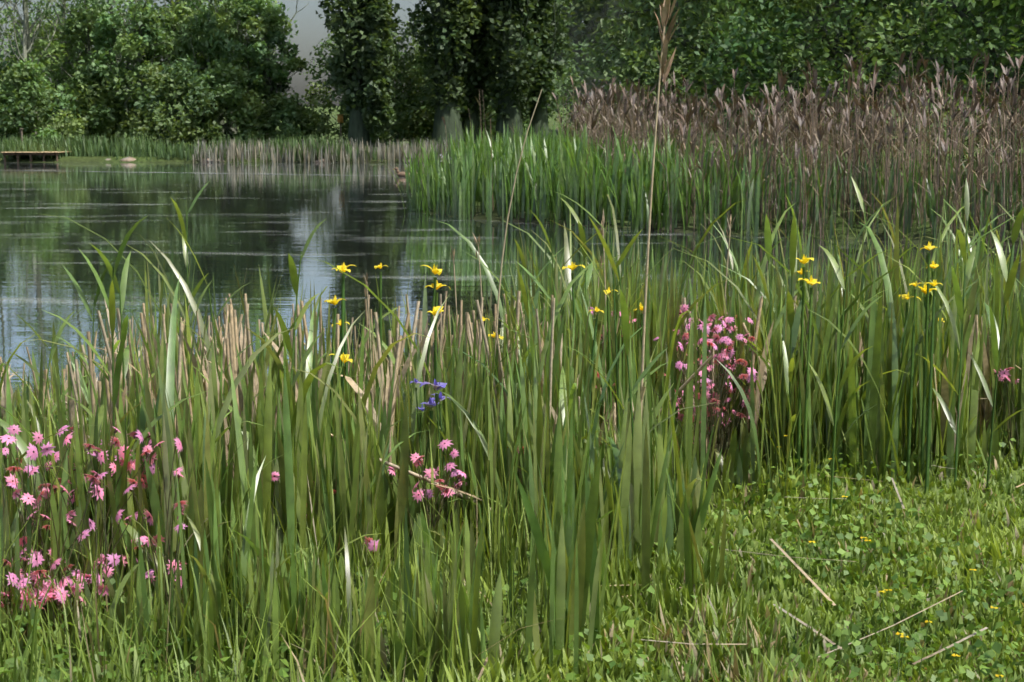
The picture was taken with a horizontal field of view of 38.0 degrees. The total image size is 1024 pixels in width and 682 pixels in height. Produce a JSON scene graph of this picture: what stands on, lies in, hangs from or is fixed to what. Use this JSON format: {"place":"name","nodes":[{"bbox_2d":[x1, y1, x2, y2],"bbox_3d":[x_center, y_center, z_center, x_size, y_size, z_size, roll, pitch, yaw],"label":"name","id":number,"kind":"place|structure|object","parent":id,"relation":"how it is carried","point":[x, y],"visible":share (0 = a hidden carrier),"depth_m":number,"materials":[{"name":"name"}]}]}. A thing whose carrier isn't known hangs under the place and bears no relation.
{"place":"outdoors","nodes":[
{"label":"outdoors","id":0,"kind":"place"},
{"bbox_2d":[0,162,1020,408],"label":"pond water","id":1,"kind":"structure","parent":0,"point":[248,222],"depth_m":18.83,"materials":[{"name":"liquid"}]},
{"bbox_2d":[0,151,71,161],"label":"wooden dock","id":2,"kind":"object","parent":1,"relation":"in","point":[43,153],"visible":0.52,"depth_m":63.41,"materials":[{"name":"brown wood"}]},
{"bbox_2d":[26,170,375,175],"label":"wake streaks","id":3,"kind":"object","parent":1,"relation":"on","point":[174,172],"visible":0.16,"depth_m":49.11,"materials":[{"name":"grey liquid"}]},
{"bbox_2d":[393,167,409,176],"bbox_3d":[-3.288,-5.123,45.232,0.684,0.323,0.230,0,8,0],"label":"duck","id":4,"kind":"object","parent":1,"relation":"on","point":[400,174],"visible":0.59,"depth_m":45.17},
{"bbox_2d":[386,117,1023,246],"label":"reeds","id":5,"kind":"object","parent":1,"relation":"in","point":[459,182],"visible":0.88,"depth_m":22.47,"materials":[{"name":"green plant"}]},
{"bbox_2d":[0,106,1023,681],"bbox_3d":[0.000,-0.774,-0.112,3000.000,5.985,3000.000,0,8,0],"label":"terrain","id":6,"kind":"structure","parent":0,"point":[878,234],"depth_m":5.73,"materials":[{"name":"green plant"}]},
{"bbox_2d":[0,54,18,114],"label":"alder tree","id":7,"kind":"object","parent":6,"relation":"on","point":[4,69],"visible":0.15,"depth_m":71.25,"materials":[{"name":"green plant"}]},
{"bbox_2d":[0,0,21,39],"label":"alder tree","id":8,"kind":"object","parent":6,"relation":"on","point":[5,15],"visible":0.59,"depth_m":75.18,"materials":[{"name":"green plant"}]},
{"bbox_2d":[0,60,38,141],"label":"bush","id":9,"kind":"object","parent":6,"relation":"on","point":[11,119],"visible":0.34,"depth_m":68.33,"materials":[{"name":"green plant"}]},
{"bbox_2d":[0,0,53,137],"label":"birch tree","id":10,"kind":"object","parent":6,"relation":"on","point":[24,32],"visible":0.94,"depth_m":69.06,"materials":[{"name":"grey plant"}]},
{"bbox_2d":[0,6,58,85],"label":"alder tree","id":11,"kind":"object","parent":6,"relation":"on","point":[5,37],"visible":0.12,"depth_m":81.17,"materials":[{"name":"green plant"}]},
{"bbox_2d":[1,0,79,136],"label":"birch tree","id":12,"kind":"object","parent":6,"relation":"on","point":[28,29],"visible":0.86,"depth_m":69.75,"materials":[{"name":"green plant"}]},
{"bbox_2d":[0,58,87,144],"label":"bush","id":13,"kind":"object","parent":6,"relation":"on","point":[25,87],"visible":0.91,"depth_m":68.20,"materials":[{"name":"green plant"}]},
{"bbox_2d":[0,0,101,142],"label":"alder tree","id":14,"kind":"object","parent":6,"relation":"on","point":[52,18],"visible":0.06,"depth_m":84.44,"materials":[{"name":"green plant"}]},
{"bbox_2d":[0,16,103,127],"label":"alder tree","id":15,"kind":"object","parent":6,"relation":"on","point":[15,59],"visible":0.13,"depth_m":77.00,"materials":[{"name":"green plant"}]},
{"bbox_2d":[0,0,108,141],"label":"alder tree","id":16,"kind":"object","parent":6,"relation":"on","point":[50,24],"visible":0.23,"depth_m":75.55,"materials":[{"name":"green plant"}]},
{"bbox_2d":[44,0,131,64],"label":"alder tree","id":17,"kind":"object","parent":6,"relation":"on","point":[77,43],"visible":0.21,"depth_m":73.78,"materials":[{"name":"green plant"}]},
{"bbox_2d":[27,0,155,141],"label":"alder tree","id":18,"kind":"object","parent":6,"relation":"on","point":[74,23],"visible":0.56,"depth_m":70.85,"materials":[{"name":"green plant"}]},
{"bbox_2d":[59,74,137,144],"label":"bush","id":19,"kind":"object","parent":6,"relation":"on","point":[99,113],"visible":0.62,"depth_m":70.22,"materials":[{"name":"green plant"}]},
{"bbox_2d":[48,0,161,99],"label":"alder tree","id":20,"kind":"object","parent":6,"relation":"on","point":[131,65],"visible":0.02,"depth_m":78.79,"materials":[{"name":"green plant"}]},
{"bbox_2d":[78,0,168,90],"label":"alder tree","id":21,"kind":"object","parent":6,"relation":"on","point":[113,13],"visible":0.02,"depth_m":77.14,"materials":[{"name":"green plant"}]},
{"bbox_2d":[93,98,172,143],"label":"bush","id":22,"kind":"object","parent":6,"relation":"on","point":[131,116],"visible":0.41,"depth_m":69.93,"materials":[{"name":"green plant"}]},
{"bbox_2d":[88,0,182,139],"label":"alder tree","id":23,"kind":"object","parent":6,"relation":"on","point":[134,90],"visible":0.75,"depth_m":69.50,"materials":[{"name":"green plant"}]},
{"bbox_2d":[105,0,168,82],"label":"alder tree","id":24,"kind":"object","parent":6,"relation":"on","point":[140,18],"visible":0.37,"depth_m":69.53,"materials":[{"name":"green plant"}]},
{"bbox_2d":[124,0,197,137],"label":"alder tree","id":25,"kind":"object","parent":6,"relation":"on","point":[154,40],"depth_m":81.11,"materials":[{"name":"green plant"}]},
{"bbox_2d":[118,0,204,145],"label":"alder tree","id":26,"kind":"object","parent":6,"relation":"on","point":[174,30],"visible":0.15,"depth_m":72.40,"materials":[{"name":"green plant"}]},
{"bbox_2d":[124,51,219,151],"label":"bush","id":27,"kind":"object","parent":6,"relation":"on","point":[178,83],"visible":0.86,"depth_m":67.61,"materials":[{"name":"green plant"}]},
{"bbox_2d":[135,0,221,142],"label":"alder tree","id":28,"kind":"object","parent":6,"relation":"on","point":[160,8],"visible":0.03,"depth_m":75.54,"materials":[{"name":"green plant"}]},
{"bbox_2d":[144,0,234,147],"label":"alder tree","id":29,"kind":"object","parent":6,"relation":"on","point":[168,20],"visible":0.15,"depth_m":71.70,"materials":[{"name":"green plant"}]},
{"bbox_2d":[179,0,230,145],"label":"alder tree","id":30,"kind":"object","parent":6,"relation":"on","point":[196,51],"visible":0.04,"depth_m":80.25,"materials":[{"name":"green plant"}]},
{"bbox_2d":[149,6,266,131],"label":"tree","id":31,"kind":"object","parent":6,"relation":"on","point":[200,25],"visible":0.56,"depth_m":70.09,"materials":[{"name":"green plant"}]},
{"bbox_2d":[155,0,273,116],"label":"alder tree","id":32,"kind":"object","parent":6,"relation":"on","point":[208,9],"visible":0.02,"depth_m":87.30,"materials":[{"name":"green plant"}]},
{"bbox_2d":[186,0,250,137],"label":"alder tree","id":33,"kind":"object","parent":6,"relation":"on","point":[218,1],"visible":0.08,"depth_m":76.39,"materials":[{"name":"green plant"}]},
{"bbox_2d":[184,0,266,134],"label":"birch tree","id":34,"kind":"object","parent":6,"relation":"on","point":[207,1],"visible":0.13,"depth_m":74.77,"materials":[{"name":"green plant"}]},
{"bbox_2d":[188,57,270,146],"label":"bush","id":35,"kind":"object","parent":6,"relation":"on","point":[231,95],"visible":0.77,"depth_m":68.71,"materials":[{"name":"green plant"}]},
{"bbox_2d":[193,2,274,131],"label":"alder tree","id":36,"kind":"object","parent":6,"relation":"on","point":[255,66],"visible":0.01,"depth_m":81.45,"materials":[{"name":"green plant"}]},
{"bbox_2d":[203,0,278,142],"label":"alder tree","id":37,"kind":"object","parent":6,"relation":"on","point":[222,10],"visible":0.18,"depth_m":74.04,"materials":[{"name":"green plant"}]},
{"bbox_2d":[19,114,466,145],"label":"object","id":38,"kind":"object","parent":6,"relation":"on","point":[340,118],"visible":0.2,"depth_m":67.09,"materials":[{"name":"brown wood"}]},
{"bbox_2d":[203,0,298,143],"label":"alder tree","id":39,"kind":"object","parent":6,"relation":"on","point":[243,10],"visible":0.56,"depth_m":70.74,"materials":[{"name":"green plant"}]},
{"bbox_2d":[105,157,409,162],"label":"shore stones","id":40,"kind":"object","parent":6,"relation":"on","point":[127,159],"visible":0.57,"depth_m":63.30,"materials":[{"name":"grey stone"}]},
{"bbox_2d":[232,0,308,60],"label":"alder tree","id":41,"kind":"object","parent":6,"relation":"on","point":[280,5],"visible":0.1,"depth_m":76.87,"materials":[{"name":"green plant"}]},
{"bbox_2d":[238,2,311,129],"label":"alder tree","id":42,"kind":"object","parent":6,"relation":"on","point":[270,17],"visible":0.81,"depth_m":71.16,"materials":[{"name":"green plant"}]},
{"bbox_2d":[0,132,558,161],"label":"reeds","id":43,"kind":"object","parent":6,"relation":"on","point":[80,146],"visible":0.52,"depth_m":64.29,"materials":[{"name":"green plant"}]},
{"bbox_2d":[247,90,331,146],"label":"bush","id":44,"kind":"object","parent":6,"relation":"on","point":[284,109],"visible":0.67,"depth_m":70.08,"materials":[{"name":"green plant"}]},
{"bbox_2d":[193,137,474,162],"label":"reeds","id":45,"kind":"object","parent":6,"relation":"on","point":[396,152],"visible":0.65,"depth_m":62.75,"materials":[{"name":"plant"}]},
{"bbox_2d":[289,30,411,146],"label":"tree","id":46,"kind":"object","parent":6,"relation":"on","point":[312,99],"visible":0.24,"depth_m":73.12,"materials":[{"name":"green plant"}]},
{"bbox_2d":[316,0,404,150],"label":"poplar tree","id":47,"kind":"object","parent":6,"relation":"on","point":[341,61],"visible":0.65,"depth_m":64.46,"materials":[{"name":"green plant"}]},
{"bbox_2d":[357,0,396,147],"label":"poplar tree","id":48,"kind":"object","parent":6,"relation":"on","point":[378,114],"visible":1,"depth_m":63.81,"materials":[{"name":"green plant"}]},
{"bbox_2d":[327,16,434,149],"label":"tree","id":49,"kind":"object","parent":6,"relation":"on","point":[408,56],"visible":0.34,"depth_m":71.41,"materials":[{"name":"green plant"}]},
{"bbox_2d":[335,56,432,146],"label":"tree","id":50,"kind":"object","parent":6,"relation":"on","point":[407,101],"visible":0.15,"depth_m":74.58,"materials":[{"name":"green plant"}]},
{"bbox_2d":[392,11,495,146],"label":"tree","id":51,"kind":"object","parent":6,"relation":"on","point":[417,46],"visible":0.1,"depth_m":73.89,"materials":[{"name":"green plant"}]},
{"bbox_2d":[403,0,484,144],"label":"poplar tree","id":52,"kind":"object","parent":6,"relation":"on","point":[445,56],"visible":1,"depth_m":65.03,"materials":[{"name":"green plant"}]},
{"bbox_2d":[406,57,493,143],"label":"tree","id":53,"kind":"object","parent":6,"relation":"on","point":[431,118],"visible":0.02,"depth_m":74.47,"materials":[{"name":"green plant"}]},
{"bbox_2d":[426,0,504,142],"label":"poplar tree","id":54,"kind":"object","parent":6,"relation":"on","point":[474,87],"visible":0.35,"depth_m":66.49,"materials":[{"name":"green plant"}]},
{"bbox_2d":[418,49,530,142],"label":"tree","id":55,"kind":"object","parent":6,"relation":"on","point":[487,116],"visible":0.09,"depth_m":71.95,"materials":[{"name":"green plant"}]},
{"bbox_2d":[469,0,548,140],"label":"poplar tree","id":56,"kind":"object","parent":6,"relation":"on","point":[509,66],"visible":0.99,"depth_m":65.44,"materials":[{"name":"green plant"}]},
{"bbox_2d":[0,202,1018,681],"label":"flower stems","id":57,"kind":"object","parent":6,"relation":"on","point":[724,432],"visible":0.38,"depth_m":5.16,"materials":[{"name":"green plant"}]},
{"bbox_2d":[0,241,1018,676],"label":"pink flowers","id":58,"kind":"object","parent":57,"relation":"on","point":[44,491],"visible":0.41,"depth_m":4.05,"materials":[{"name":"pink plant"}]},
{"bbox_2d":[0,173,1023,681],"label":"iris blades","id":59,"kind":"object","parent":6,"relation":"on","point":[646,493],"visible":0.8,"depth_m":4.50,"materials":[{"name":"green plant"}]},
{"bbox_2d":[0,291,1023,679],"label":"dry reeds","id":60,"kind":"object","parent":6,"relation":"on","point":[234,335],"visible":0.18,"depth_m":5.49,"materials":[{"name":"plant"}]},
{"bbox_2d":[3,177,1023,456],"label":"reed leaves","id":61,"kind":"object","parent":6,"relation":"on","point":[793,317],"visible":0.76,"depth_m":5.10,"materials":[{"name":"green plant"}]},
{"bbox_2d":[481,55,554,142],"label":"tree","id":62,"kind":"object","parent":6,"relation":"on","point":[528,117],"visible":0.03,"depth_m":73.27,"materials":[{"name":"green plant"}]},
{"bbox_2d":[519,0,579,136],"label":"poplar tree","id":63,"kind":"object","parent":6,"relation":"on","point":[549,66],"visible":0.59,"depth_m":66.94,"materials":[{"name":"green plant"}]},
{"bbox_2d":[363,0,735,414],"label":"dry reed stems","id":64,"kind":"object","parent":6,"relation":"on","point":[665,66],"visible":0.67,"depth_m":4.62,"materials":[{"name":"beige plant"}]},
{"bbox_2d":[492,14,613,133],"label":"tree","id":65,"kind":"object","parent":6,"relation":"on","point":[575,72],"visible":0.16,"depth_m":74.76,"materials":[{"name":"green plant"}]},
{"bbox_2d":[485,0,693,134],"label":"tree","id":66,"kind":"object","parent":6,"relation":"on","point":[597,24],"visible":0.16,"depth_m":89.79,"materials":[{"name":"green plant"}]},
{"bbox_2d":[549,0,726,128],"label":"tree","id":67,"kind":"object","parent":6,"relation":"on","point":[588,35],"visible":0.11,"depth_m":88.55,"materials":[{"name":"green plant"}]},
{"bbox_2d":[551,0,742,143],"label":"tree","id":68,"kind":"object","parent":6,"relation":"on","point":[599,59],"visible":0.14,"depth_m":44.01,"materials":[{"name":"green plant"}]},
{"bbox_2d":[583,0,728,92],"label":"tree","id":69,"kind":"object","parent":6,"relation":"on","point":[644,27],"depth_m":99.28,"materials":[{"name":"green plant"}]},
{"bbox_2d":[591,0,863,167],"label":"tree","id":70,"kind":"object","parent":6,"relation":"on","point":[702,32],"visible":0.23,"depth_m":37.51,"materials":[{"name":"green plant"}]},
{"bbox_2d":[433,47,1023,245],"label":"dry reed stalks","id":71,"kind":"object","parent":6,"relation":"on","point":[609,113],"visible":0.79,"depth_m":21.17,"materials":[{"name":"beige plant"}]},
{"bbox_2d":[609,0,900,97],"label":"maple tree","id":72,"kind":"object","parent":6,"relation":"on","point":[712,15],"visible":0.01,"depth_m":57.95,"materials":[{"name":"green plant"}]},
{"bbox_2d":[570,0,983,117],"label":"maple tree","id":73,"kind":"object","parent":6,"relation":"on","point":[606,19],"visible":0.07,"depth_m":43.87,"materials":[{"name":"green plant"}]},
{"bbox_2d":[668,0,944,175],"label":"tree","id":74,"kind":"object","parent":6,"relation":"on","point":[789,14],"visible":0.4,"depth_m":31.95,"materials":[{"name":"green plant"}]},
{"bbox_2d":[595,0,1021,176],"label":"willow tree","id":75,"kind":"object","parent":6,"relation":"on","point":[813,21],"visible":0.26,"depth_m":38.97,"materials":[{"name":"green plant"}]},
{"bbox_2d":[655,0,1022,157],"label":"maple tree","id":76,"kind":"object","parent":6,"relation":"on","point":[884,5],"visible":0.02,"depth_m":50.82,"materials":[{"name":"green plant"}]},
{"bbox_2d":[792,1,902,127],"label":"tree","id":77,"kind":"object","parent":6,"relation":"on","point":[831,59],"depth_m":98.83,"materials":[{"name":"green plant"}]},
{"bbox_2d":[819,0,1023,126],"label":"willow tree","id":78,"kind":"object","parent":6,"relation":"on","point":[971,12],"visible":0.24,"depth_m":35.40,"materials":[{"name":"green plant"}]},
{"bbox_2d":[842,0,1023,189],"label":"tree","id":79,"kind":"object","parent":6,"relation":"on","point":[1009,8],"visible":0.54,"depth_m":29.53,"materials":[{"name":"green plant"}]},
{"bbox_2d":[869,0,996,134],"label":"tree","id":80,"kind":"object","parent":6,"relation":"on","point":[900,72],"visible":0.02,"depth_m":96.98,"materials":[{"name":"green plant"}]},
{"bbox_2d":[884,6,1023,129],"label":"tree","id":81,"kind":"object","parent":6,"relation":"on","point":[983,79],"visible":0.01,"depth_m":107.97,"materials":[{"name":"green plant"}]},
{"bbox_2d":[0,0,1023,105],"label":"sky","id":82,"kind":"structure","parent":0,"point":[311,29],"materials":[{"name":"grey"}]}
]}

